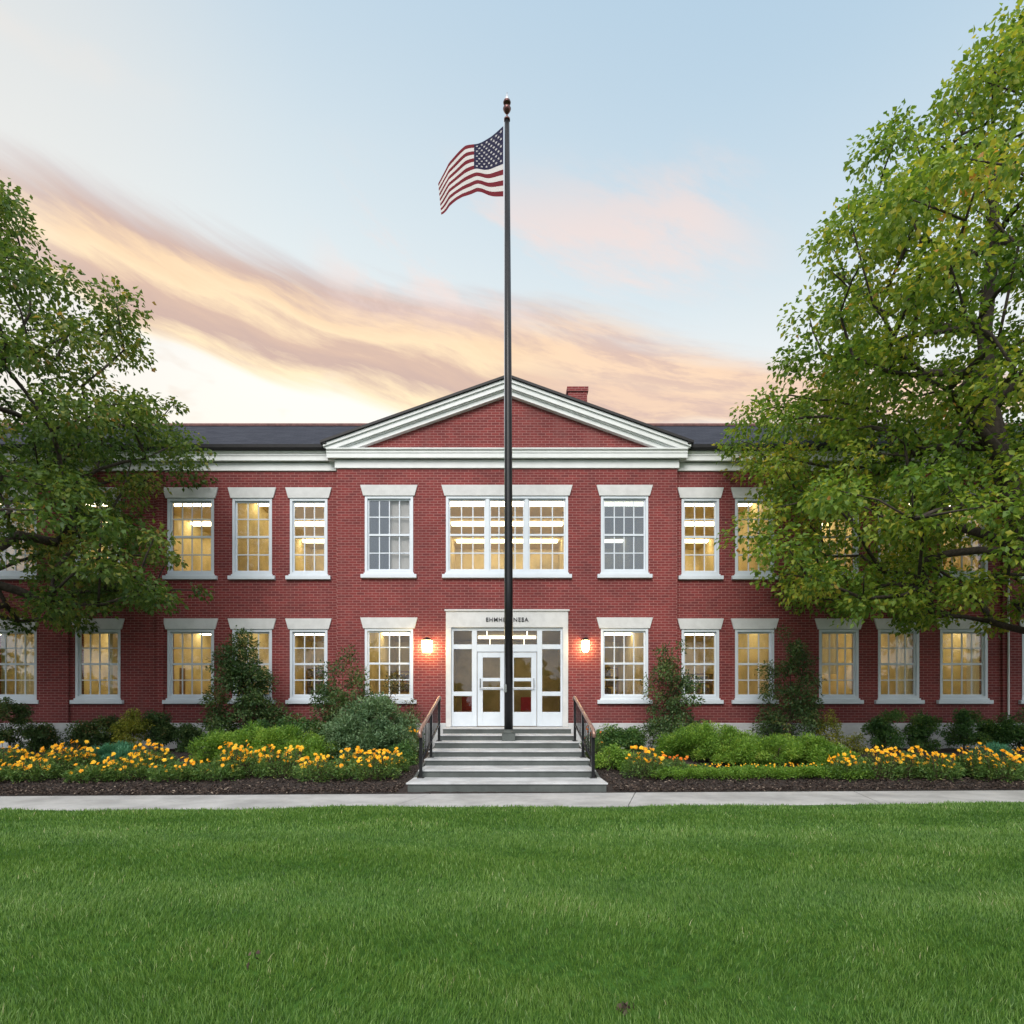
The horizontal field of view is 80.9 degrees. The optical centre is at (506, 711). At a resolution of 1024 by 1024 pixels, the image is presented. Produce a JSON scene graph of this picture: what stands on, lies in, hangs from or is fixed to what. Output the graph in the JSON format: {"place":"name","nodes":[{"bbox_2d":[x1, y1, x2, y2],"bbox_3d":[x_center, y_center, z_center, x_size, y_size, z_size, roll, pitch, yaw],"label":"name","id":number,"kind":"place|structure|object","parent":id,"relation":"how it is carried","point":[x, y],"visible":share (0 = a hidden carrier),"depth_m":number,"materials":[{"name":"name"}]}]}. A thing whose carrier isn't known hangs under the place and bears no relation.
{"place":"outdoors","nodes":[
{"label":"outdoors","id":0,"kind":"place"},
{"bbox_2d":[0,375,1023,748],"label":"school building","id":1,"kind":"structure","parent":0,"point":[302,547],"depth_m":18.05,"materials":[{"name":"red brick"}]},
{"bbox_2d":[0,487,36,579],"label":"window","id":2,"kind":"structure","parent":1,"relation":"in","point":[4,575],"depth_m":18.09,"materials":[{"name":"white glass"}]},
{"bbox_2d":[0,618,38,703],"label":"window","id":3,"kind":"structure","parent":1,"relation":"in","point":[27,648],"depth_m":18.17,"materials":[{"name":"white glass"}]},
{"bbox_2d":[70,618,124,703],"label":"window","id":4,"kind":"structure","parent":1,"relation":"in","point":[108,626],"depth_m":18.09,"materials":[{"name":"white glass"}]},
{"bbox_2d":[162,487,217,579],"bbox_3d":[-9.540,-5.375,18.150,1.668,2.780,0.300,0,0,0],"label":"window","id":5,"kind":"structure","parent":1,"relation":"in","point":[204,495],"depth_m":18.09,"materials":[{"name":"white glass"}]},
{"bbox_2d":[162,618,217,703],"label":"window","id":6,"kind":"structure","parent":1,"relation":"in","point":[182,626],"depth_m":18.09,"materials":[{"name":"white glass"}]},
{"bbox_2d":[227,487,275,579],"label":"window","id":7,"kind":"structure","parent":1,"relation":"in","point":[239,495],"depth_m":18.09,"materials":[{"name":"white wood"}]},
{"bbox_2d":[227,618,275,703],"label":"window","id":8,"kind":"structure","parent":1,"relation":"in","point":[260,625],"depth_m":18.06,"materials":[{"name":"white wood"}]},
{"bbox_2d":[285,487,331,579],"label":"window","id":9,"kind":"structure","parent":1,"relation":"in","point":[297,495],"depth_m":18.09,"materials":[{"name":"white wood"}]},
{"bbox_2d":[285,618,331,703],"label":"window","id":10,"kind":"structure","parent":1,"relation":"in","point":[304,626],"depth_m":18.09,"materials":[{"name":"white wood"}]},
{"bbox_2d":[306,668,323,693],"bbox_3d":[-6.600,-0.590,22.300,1.600,2.100,0.340,0,0,0],"label":"bookcase","id":11,"kind":"object","parent":1,"relation":"on","point":[309,673],"visible":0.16,"depth_m":22.16,"materials":[{"name":"brown wood"}]},
{"bbox_2d":[360,617,416,703],"bbox_3d":[-3.520,-1.530,17.950,1.706,2.570,0.300,0,0,0],"label":"window","id":12,"kind":"structure","parent":1,"relation":"in","point":[379,625],"depth_m":17.89,"materials":[{"name":"white wood"}]},
{"bbox_2d":[360,485,417,577],"bbox_3d":[-3.520,-5.375,17.957,1.706,2.780,0.315,0,0,0],"label":"window","id":13,"kind":"structure","parent":1,"relation":"in","point":[400,497],"depth_m":17.96,"materials":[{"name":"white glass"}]},
{"bbox_2d":[390,671,408,693],"bbox_3d":[-3.600,-0.540,22.800,1.600,2.000,0.340,0,0,0],"label":"bookcase","id":14,"kind":"object","parent":1,"relation":"on","point":[405,677],"visible":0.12,"depth_m":22.66,"materials":[{"name":"brown wood"}]},
{"bbox_2d":[422,637,432,652],"bbox_3d":[-2.360,-1.990,17.732,0.330,0.440,0.334,0,0,0],"label":"wall lamp","id":15,"kind":"object","parent":1,"relation":"attached to","point":[426,644],"visible":1,"depth_m":17.59,"materials":[{"name":"white glass"}]},
{"bbox_2d":[461,697,471,711],"bbox_3d":[-1.350,-0.040,21.010,0.500,1.000,0.500,0,0,0],"label":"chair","id":16,"kind":"object","parent":1,"relation":"in","point":[466,704],"visible":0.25,"depth_m":21.20,"materials":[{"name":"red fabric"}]},
{"bbox_2d":[477,652,503,725],"bbox_3d":[-0.465,-0.683,17.942,0.840,2.205,0.137,0,0,0],"label":"door","id":17,"kind":"structure","parent":1,"relation":"in","point":[483,718],"depth_m":17.95,"materials":[{"name":"white wood"}]},
{"bbox_2d":[442,485,571,577],"bbox_3d":[0.000,-5.375,17.950,3.906,2.780,0.300,0,0,0],"label":"window","id":18,"kind":"structure","parent":1,"relation":"in","point":[486,493],"depth_m":17.89,"materials":[{"name":"white glass"}]},
{"bbox_2d":[513,652,536,725],"bbox_3d":[0.465,-0.683,17.942,0.840,2.205,0.137,0,0,0],"label":"door","id":19,"kind":"structure","parent":1,"relation":"in","point":[519,718],"depth_m":17.95,"materials":[{"name":"white wood"}]},
{"bbox_2d":[521,697,530,711],"bbox_3d":[0.750,-0.040,21.610,0.500,1.000,0.500,0,0,0],"label":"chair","id":20,"kind":"object","parent":1,"relation":"in","point":[525,704],"visible":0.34,"depth_m":21.80,"materials":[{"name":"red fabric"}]},
{"bbox_2d":[605,667,618,693],"bbox_3d":[3.300,-0.590,22.200,1.600,2.100,0.340,0,0,0],"label":"bookcase","id":21,"kind":"object","parent":1,"relation":"on","point":[609,683],"visible":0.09,"depth_m":22.06,"materials":[{"name":"brown wood"}]},
{"bbox_2d":[596,485,652,577],"bbox_3d":[3.505,-5.375,17.950,1.676,2.780,0.300,0,0,0],"label":"window","id":22,"kind":"structure","parent":1,"relation":"in","point":[614,493],"depth_m":17.89,"materials":[{"name":"white wood"}]},
{"bbox_2d":[597,617,652,703],"bbox_3d":[3.505,-1.530,17.950,1.676,2.570,0.300,0,0,0],"label":"window","id":23,"kind":"structure","parent":1,"relation":"in","point":[614,625],"depth_m":17.89,"materials":[{"name":"white wood"}]},
{"bbox_2d":[685,673,712,693],"bbox_3d":[6.900,-0.490,22.600,1.600,1.900,0.340,0,0,0],"label":"bookcase","id":24,"kind":"object","parent":1,"relation":"on","point":[709,690],"visible":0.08,"depth_m":22.46,"materials":[{"name":"brown wood"}]},
{"bbox_2d":[677,487,723,579],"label":"window","id":25,"kind":"structure","parent":1,"relation":"in","point":[689,495],"depth_m":18.09,"materials":[{"name":"white wood"}]},
{"bbox_2d":[677,618,723,703],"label":"window","id":26,"kind":"structure","parent":1,"relation":"in","point":[694,626],"depth_m":18.09,"materials":[{"name":"white wood"}]},
{"bbox_2d":[731,487,778,579],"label":"window","id":27,"kind":"structure","parent":1,"relation":"in","point":[738,493],"depth_m":18.09,"materials":[{"name":"white wood"}]},
{"bbox_2d":[731,618,778,703],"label":"window","id":28,"kind":"structure","parent":1,"relation":"in","point":[748,626],"depth_m":18.09,"materials":[{"name":"white wood"}]},
{"bbox_2d":[815,487,861,579],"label":"window","id":29,"kind":"structure","parent":1,"relation":"in","point":[856,535],"depth_m":18.15,"materials":[{"name":"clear glass"}]},
{"bbox_2d":[815,618,863,703],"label":"window","id":30,"kind":"structure","parent":1,"relation":"in","point":[828,635],"depth_m":18.13,"materials":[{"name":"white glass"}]},
{"bbox_2d":[874,618,924,703],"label":"window","id":31,"kind":"structure","parent":1,"relation":"in","point":[903,648],"depth_m":18.15,"materials":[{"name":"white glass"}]},
{"bbox_2d":[938,487,991,579],"bbox_3d":[13.779,-5.375,18.150,1.699,2.780,0.300,0,0,0],"label":"window","id":32,"kind":"structure","parent":1,"relation":"in","point":[982,563],"depth_m":18.09,"materials":[{"name":"white glass"}]},
{"bbox_2d":[936,618,993,703],"bbox_3d":[13.779,-1.530,18.180,1.699,2.570,0.361,0,0,0],"label":"window","id":33,"kind":"structure","parent":1,"relation":"in","point":[973,696],"depth_m":18.15,"materials":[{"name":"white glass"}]},
{"bbox_2d":[1018,619,1023,703],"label":"window","id":34,"kind":"structure","parent":1,"relation":"in","point":[1020,624],"depth_m":18.09,"materials":[{"name":"white wood"}]},
{"bbox_2d":[0,800,1023,1023],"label":"lawn","id":35,"kind":"structure","parent":0,"point":[595,970],"depth_m":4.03,"materials":[{"name":"plant"}]},
{"bbox_2d":[0,790,1023,810],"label":"pavement","id":36,"kind":"structure","parent":0,"point":[78,803],"depth_m":10.20,"materials":[{"name":"concrete"}]},
{"bbox_2d":[0,748,1023,795],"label":"soil ground","id":37,"kind":"structure","parent":0,"point":[404,789],"depth_m":12.19,"materials":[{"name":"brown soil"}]},
{"bbox_2d":[0,762,25,782],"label":"flower clump","id":38,"kind":"object","parent":37,"relation":"on","point":[2,775],"visible":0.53,"depth_m":12.36,"materials":[{"name":"green plant"}]},
{"bbox_2d":[0,696,36,748],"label":"boxwood","id":39,"kind":"object","parent":37,"relation":"on","point":[8,734],"visible":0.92,"depth_m":16.45,"materials":[{"name":"green plant"}]},
{"bbox_2d":[0,741,38,770],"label":"flower clump","id":40,"kind":"object","parent":37,"relation":"on","point":[4,756],"visible":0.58,"depth_m":13.10,"materials":[{"name":"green plant"}]},
{"bbox_2d":[0,755,62,783],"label":"flower clump","id":41,"kind":"object","parent":37,"relation":"on","point":[21,769],"visible":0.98,"depth_m":12.37,"materials":[{"name":"green plant"}]},
{"bbox_2d":[18,722,63,751],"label":"boxwood","id":42,"kind":"object","parent":37,"relation":"on","point":[46,736],"visible":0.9,"depth_m":16.57,"materials":[{"name":"green plant"}]},
{"bbox_2d":[35,745,70,769],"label":"flower clump","id":43,"kind":"object","parent":37,"relation":"on","point":[43,755],"visible":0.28,"depth_m":13.42,"materials":[{"name":"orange plant"}]},
{"bbox_2d":[46,739,103,775],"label":"flower clump","id":44,"kind":"object","parent":37,"relation":"on","point":[71,759],"visible":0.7,"depth_m":13.01,"materials":[{"name":"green plant"}]},
{"bbox_2d":[62,719,100,751],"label":"boxwood","id":45,"kind":"object","parent":37,"relation":"on","point":[80,732],"visible":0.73,"depth_m":16.33,"materials":[{"name":"green plant"}]},
{"bbox_2d":[61,760,122,783],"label":"flower clump","id":46,"kind":"object","parent":37,"relation":"on","point":[81,773],"visible":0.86,"depth_m":12.25,"materials":[{"name":"green plant"}]},
{"bbox_2d":[0,178,217,637],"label":"maple tree","id":47,"kind":"object","parent":37,"relation":"on","point":[63,480],"visible":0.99,"depth_m":13.61,"materials":[{"name":"green plant"}]},
{"bbox_2d":[88,713,130,748],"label":"boxwood","id":48,"kind":"object","parent":37,"relation":"on","point":[104,724],"visible":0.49,"depth_m":16.46,"materials":[{"name":"green plant"}]},
{"bbox_2d":[74,740,159,766],"bbox_3d":[-9.079,0.995,14.021,1.838,0.694,1.763,0,0,0],"label":"blue mound","id":49,"kind":"object","parent":37,"relation":"on","point":[122,749],"visible":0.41,"depth_m":13.60,"materials":[{"name":"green plant"}]},
{"bbox_2d":[93,752,156,781],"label":"flower clump","id":50,"kind":"object","parent":37,"relation":"on","point":[137,767],"visible":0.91,"depth_m":12.46,"materials":[{"name":"green plant"}]},
{"bbox_2d":[108,707,154,749],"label":"shrub","id":51,"kind":"object","parent":37,"relation":"on","point":[133,724],"visible":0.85,"depth_m":15.68,"materials":[{"name":"green plant"}]},
{"bbox_2d":[129,739,179,772],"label":"flower clump","id":52,"kind":"object","parent":37,"relation":"on","point":[153,755],"visible":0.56,"depth_m":13.26,"materials":[{"name":"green plant"}]},
{"bbox_2d":[140,709,181,751],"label":"boxwood","id":53,"kind":"object","parent":37,"relation":"on","point":[163,729],"visible":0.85,"depth_m":16.39,"materials":[{"name":"green plant"}]},
{"bbox_2d":[145,757,205,782],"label":"flower clump","id":54,"kind":"object","parent":37,"relation":"on","point":[173,773],"visible":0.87,"depth_m":12.34,"materials":[{"name":"green plant"}]},
{"bbox_2d":[172,721,202,751],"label":"boxwood","id":55,"kind":"object","parent":37,"relation":"on","point":[188,732],"visible":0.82,"depth_m":16.50,"materials":[{"name":"green plant"}]},
{"bbox_2d":[181,757,244,781],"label":"flower clump","id":56,"kind":"object","parent":37,"relation":"on","point":[211,770],"visible":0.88,"depth_m":12.40,"materials":[{"name":"green plant"}]},
{"bbox_2d":[211,740,268,778],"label":"flower clump","id":57,"kind":"object","parent":37,"relation":"on","point":[244,763],"visible":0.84,"depth_m":12.77,"materials":[{"name":"green plant"}]},
{"bbox_2d":[195,625,294,740],"bbox_3d":[-7.337,-0.564,16.516,2.511,3.625,2.363,0,0,18],"label":"tall shrub","id":58,"kind":"object","parent":37,"relation":"on","point":[242,672],"visible":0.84,"depth_m":16.30,"materials":[{"name":"green plant"}]},
{"bbox_2d":[185,720,340,765],"bbox_3d":[-5.900,0.778,14.501,3.684,1.221,2.286,0,0,0],"label":"juniper mound","id":59,"kind":"object","parent":37,"relation":"on","point":[257,737],"visible":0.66,"depth_m":14.21,"materials":[{"name":"green plant"}]},
{"bbox_2d":[252,744,310,779],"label":"flower clump","id":60,"kind":"object","parent":37,"relation":"on","point":[273,762],"visible":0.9,"depth_m":12.79,"materials":[{"name":"green plant"}]},
{"bbox_2d":[242,711,328,748],"bbox_3d":[-5.939,0.590,16.414,2.472,1.263,2.350,0,0,0],"label":"bush","id":61,"kind":"object","parent":37,"relation":"on","point":[299,723],"visible":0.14,"depth_m":16.14,"materials":[{"name":"green plant"}]},
{"bbox_2d":[291,753,349,781],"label":"flower clump","id":62,"kind":"object","parent":37,"relation":"on","point":[317,765],"visible":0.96,"depth_m":12.39,"materials":[{"name":"green plant"}]},
{"bbox_2d":[303,644,374,747],"bbox_3d":[-4.623,-0.385,16.590,2.253,3.043,2.129,0,0,0],"label":"tall shrub","id":63,"kind":"object","parent":37,"relation":"on","point":[333,702],"visible":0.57,"depth_m":16.51,"materials":[{"name":"green plant"}]},
{"bbox_2d":[333,746,367,772],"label":"flower clump","id":64,"kind":"object","parent":37,"relation":"on","point":[346,756],"visible":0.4,"depth_m":13.34,"materials":[{"name":"yellow plant"}]},
{"bbox_2d":[318,692,424,759],"bbox_3d":[-3.456,0.366,15.445,2.665,1.839,2.491,0,0,0],"label":"silvery bush","id":65,"kind":"object","parent":37,"relation":"on","point":[353,728],"visible":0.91,"depth_m":14.93,"materials":[{"name":"green plant"}]},
{"bbox_2d":[343,749,401,780],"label":"flower clump","id":66,"kind":"object","parent":37,"relation":"on","point":[371,769],"visible":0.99,"depth_m":12.49,"materials":[{"name":"green plant"}]},
{"bbox_2d":[377,747,411,771],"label":"flower clump","id":67,"kind":"object","parent":37,"relation":"on","point":[401,762],"visible":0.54,"depth_m":13.43,"materials":[{"name":"green plant"}]},
{"bbox_2d":[378,739,418,764],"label":"bush","id":68,"kind":"object","parent":37,"relation":"on","point":[407,751],"visible":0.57,"depth_m":14.42,"materials":[{"name":"green plant"}]},
{"bbox_2d":[383,671,425,732],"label":"tall shrub","id":69,"kind":"object","parent":37,"relation":"on","point":[394,686],"visible":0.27,"depth_m":16.91,"materials":[{"name":"green plant"}]},
{"bbox_2d":[580,726,603,758],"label":"bush","id":70,"kind":"object","parent":37,"relation":"on","point":[598,747],"visible":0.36,"depth_m":15.15,"materials":[{"name":"green plant"}]},
{"bbox_2d":[595,723,629,751],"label":"boxwood","id":71,"kind":"object","parent":37,"relation":"on","point":[610,734],"visible":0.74,"depth_m":16.24,"materials":[{"name":"green plant"}]},
{"bbox_2d":[595,742,643,772],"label":"bush","id":72,"kind":"object","parent":37,"relation":"on","point":[617,757],"visible":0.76,"depth_m":13.71,"materials":[{"name":"green plant"}]},
{"bbox_2d":[623,726,649,751],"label":"boxwood","id":73,"kind":"object","parent":37,"relation":"on","point":[637,736],"visible":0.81,"depth_m":16.50,"materials":[{"name":"green plant"}]},
{"bbox_2d":[620,745,671,779],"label":"flower clump","id":74,"kind":"object","parent":37,"relation":"on","point":[631,762],"visible":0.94,"depth_m":12.69,"materials":[{"name":"green plant"}]},
{"bbox_2d":[646,754,692,770],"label":"flower clump","id":75,"kind":"object","parent":37,"relation":"on","point":[677,761],"visible":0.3,"depth_m":13.20,"materials":[{"name":"green plant"}]},
{"bbox_2d":[637,639,708,749],"bbox_3d":[4.652,-0.381,16.740,2.159,3.308,2.167,0,0,0],"label":"tall shrub","id":76,"kind":"object","parent":37,"relation":"on","point":[667,723],"visible":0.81,"depth_m":16.62,"materials":[{"name":"green plant"}]},
{"bbox_2d":[652,720,762,761],"bbox_3d":[5.144,0.745,15.126,2.847,1.118,2.202,0,0,0],"label":"juniper mound","id":77,"kind":"object","parent":37,"relation":"on","point":[706,738],"visible":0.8,"depth_m":14.79,"materials":[{"name":"green plant"}]},
{"bbox_2d":[648,762,876,781],"bbox_3d":[5.448,1.271,12.805,4.986,0.374,1.197,0,0,0],"label":"edging plant","id":78,"kind":"object","parent":37,"relation":"on","point":[745,771],"visible":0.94,"depth_m":12.60,"materials":[{"name":"green plant"}]},
{"bbox_2d":[709,729,863,766],"bbox_3d":[6.550,0.909,14.280,3.682,0.991,2.464,0,0,0],"label":"juniper mound","id":79,"kind":"object","parent":37,"relation":"on","point":[817,749],"visible":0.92,"depth_m":13.79,"materials":[{"name":"green plant"}]},
{"bbox_2d":[749,625,826,749],"bbox_3d":[7.890,-0.577,16.890,2.001,3.793,2.290,0,0,36],"label":"tall shrub","id":80,"kind":"object","parent":37,"relation":"on","point":[796,703],"visible":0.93,"depth_m":16.69,"materials":[{"name":"green plant"}]},
{"bbox_2d":[812,708,871,753],"bbox_3d":[8.944,0.567,16.271,1.602,1.391,1.222,0,0,-17],"label":"shrub","id":81,"kind":"object","parent":37,"relation":"on","point":[835,732],"visible":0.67,"depth_m":16.12,"materials":[{"name":"green plant"}]},
{"bbox_2d":[823,751,869,780],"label":"flower clump","id":82,"kind":"object","parent":37,"relation":"on","point":[844,762],"visible":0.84,"depth_m":12.60,"materials":[{"name":"green plant"}]},
{"bbox_2d":[712,0,1023,640],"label":"maple tree","id":83,"kind":"object","parent":37,"relation":"on","point":[979,410],"visible":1,"depth_m":12.77,"materials":[{"name":"green plant"}]},
{"bbox_2d":[850,744,906,780],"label":"flower clump","id":84,"kind":"object","parent":37,"relation":"on","point":[881,760],"visible":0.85,"depth_m":12.57,"materials":[{"name":"green plant"}]},
{"bbox_2d":[860,708,907,750],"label":"boxwood","id":85,"kind":"object","parent":37,"relation":"on","point":[881,730],"visible":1,"depth_m":16.34,"materials":[{"name":"green plant"}]},
{"bbox_2d":[881,746,939,780],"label":"flower clump","id":86,"kind":"object","parent":37,"relation":"on","point":[911,756],"visible":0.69,"depth_m":12.65,"materials":[{"name":"green plant"}]},
{"bbox_2d":[902,708,946,751],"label":"boxwood","id":87,"kind":"object","parent":37,"relation":"on","point":[920,730],"visible":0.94,"depth_m":16.68,"materials":[{"name":"green plant"}]},
{"bbox_2d":[909,750,965,781],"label":"flower clump","id":88,"kind":"object","parent":37,"relation":"on","point":[942,774],"visible":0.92,"depth_m":12.47,"materials":[{"name":"green plant"}]},
{"bbox_2d":[922,753,970,776],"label":"clump","id":89,"kind":"object","parent":37,"relation":"on","point":[948,755],"visible":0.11,"depth_m":13.03,"materials":[{"name":"green plant"}]},
{"bbox_2d":[942,706,992,750],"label":"boxwood","id":90,"kind":"object","parent":37,"relation":"on","point":[961,731],"visible":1,"depth_m":16.34,"materials":[{"name":"green plant"}]},
{"bbox_2d":[949,742,1000,777],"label":"flower clump","id":91,"kind":"object","parent":37,"relation":"on","point":[964,759],"visible":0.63,"depth_m":12.85,"materials":[{"name":"green plant"}]},
{"bbox_2d":[968,740,1017,763],"bbox_3d":[11.328,0.997,14.015,1.112,0.708,1.135,0,0,30],"label":"blue mound","id":92,"kind":"object","parent":37,"relation":"on","point":[995,747],"visible":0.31,"depth_m":13.82,"materials":[{"name":"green plant"}]},
{"bbox_2d":[972,749,1023,782],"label":"flower clump","id":93,"kind":"object","parent":37,"relation":"on","point":[1008,768],"visible":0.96,"depth_m":12.41,"materials":[{"name":"green plant"}]},
{"bbox_2d":[975,718,1021,747],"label":"boxwood","id":94,"kind":"object","parent":37,"relation":"on","point":[997,732],"visible":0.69,"depth_m":16.49,"materials":[{"name":"green plant"}]},
{"bbox_2d":[992,707,1023,751],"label":"boxwood","id":95,"kind":"object","parent":37,"relation":"on","point":[1016,730],"visible":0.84,"depth_m":16.45,"materials":[{"name":"green plant"}]},
{"bbox_2d":[999,747,1023,775],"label":"flower clump","id":96,"kind":"object","parent":37,"relation":"on","point":[1022,756],"visible":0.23,"depth_m":12.81,"materials":[{"name":"yellow plant"}]},
{"bbox_2d":[0,0,1023,422],"label":"sky","id":97,"kind":"structure","parent":0,"point":[267,174],"materials":[{"name":"blue"}]},
{"bbox_2d":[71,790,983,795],"bbox_3d":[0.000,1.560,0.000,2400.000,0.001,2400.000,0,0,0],"label":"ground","id":98,"kind":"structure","parent":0,"point":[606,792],"depth_m":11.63,"materials":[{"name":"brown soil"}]},
{"bbox_2d":[406,727,607,793],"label":"entrance steps","id":99,"kind":"structure","parent":98,"relation":"on","point":[488,759],"depth_m":12.98,"materials":[{"name":"grey concrete"}]},
{"bbox_2d":[417,696,441,777],"bbox_3d":[-1.710,0.447,13.527,0.130,1.725,3.568,0,0,0],"label":"handrail","id":100,"kind":"object","parent":99,"relation":"on","point":[430,718],"visible":0.99,"depth_m":13.19,"materials":[{"name":"black metal"}]},
{"bbox_2d":[502,94,514,740],"bbox_3d":[0.040,-7.563,15.360,0.340,16.594,0.337,0,0,0],"label":"flagpole","id":101,"kind":"object","parent":99,"relation":"on","point":[508,733],"visible":1,"depth_m":15.28,"materials":[{"name":"black metal"}]},
{"bbox_2d":[438,127,502,214],"bbox_3d":[-0.942,-13.936,15.391,1.691,2.131,0.165,0,0,6],"label":"flag","id":102,"kind":"object","parent":101,"relation":"attached to","point":[472,168],"visible":1,"depth_m":15.39,"materials":[{"name":"multicoloured fabric"}]},
{"bbox_2d":[572,696,596,777],"bbox_3d":[1.710,0.447,13.527,0.130,1.725,3.568,0,0,0],"label":"handrail","id":103,"kind":"object","parent":99,"relation":"on","point":[583,718],"visible":0.99,"depth_m":13.19,"materials":[{"name":"black metal"}]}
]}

